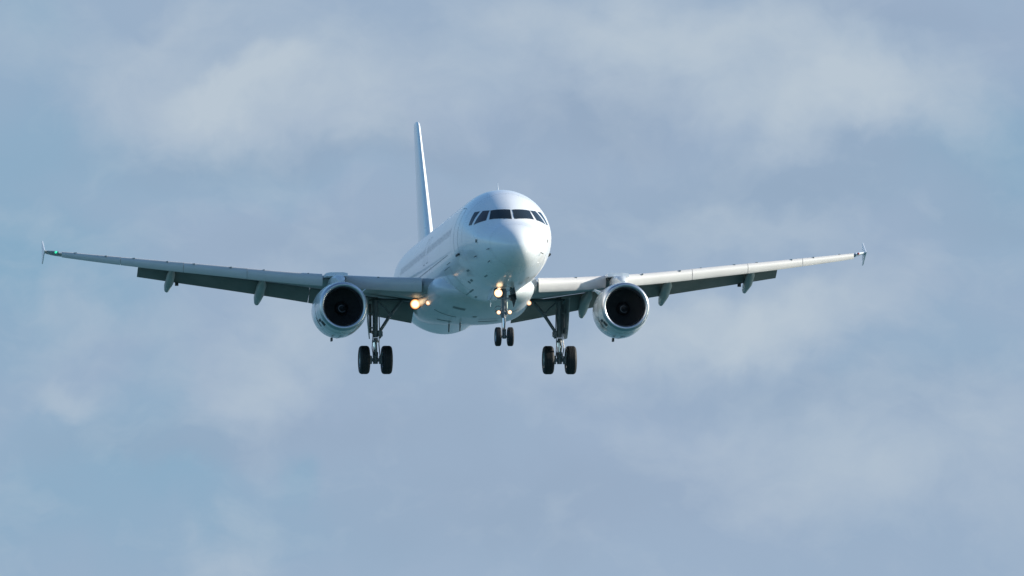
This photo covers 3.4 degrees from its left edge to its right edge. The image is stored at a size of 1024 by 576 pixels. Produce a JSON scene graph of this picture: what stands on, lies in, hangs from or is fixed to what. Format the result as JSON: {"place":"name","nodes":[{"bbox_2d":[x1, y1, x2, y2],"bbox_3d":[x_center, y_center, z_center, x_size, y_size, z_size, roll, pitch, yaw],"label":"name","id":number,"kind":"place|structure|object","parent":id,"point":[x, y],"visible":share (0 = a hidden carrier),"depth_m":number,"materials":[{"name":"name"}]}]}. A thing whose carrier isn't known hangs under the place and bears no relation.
{"place":"outdoors","nodes":[
{"label":"outdoors","id":0,"kind":"place"},
{"bbox_2d":[42,122,866,373],"bbox_3d":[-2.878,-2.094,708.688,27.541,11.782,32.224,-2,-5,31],"label":"airliner","id":1,"kind":"object","parent":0,"point":[480,259],"visible":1,"depth_m":701.56,"materials":[{"name":"white paint"}]},
{"bbox_2d":[0,0,1023,575],"label":"sky","id":2,"kind":"structure","parent":0,"point":[846,417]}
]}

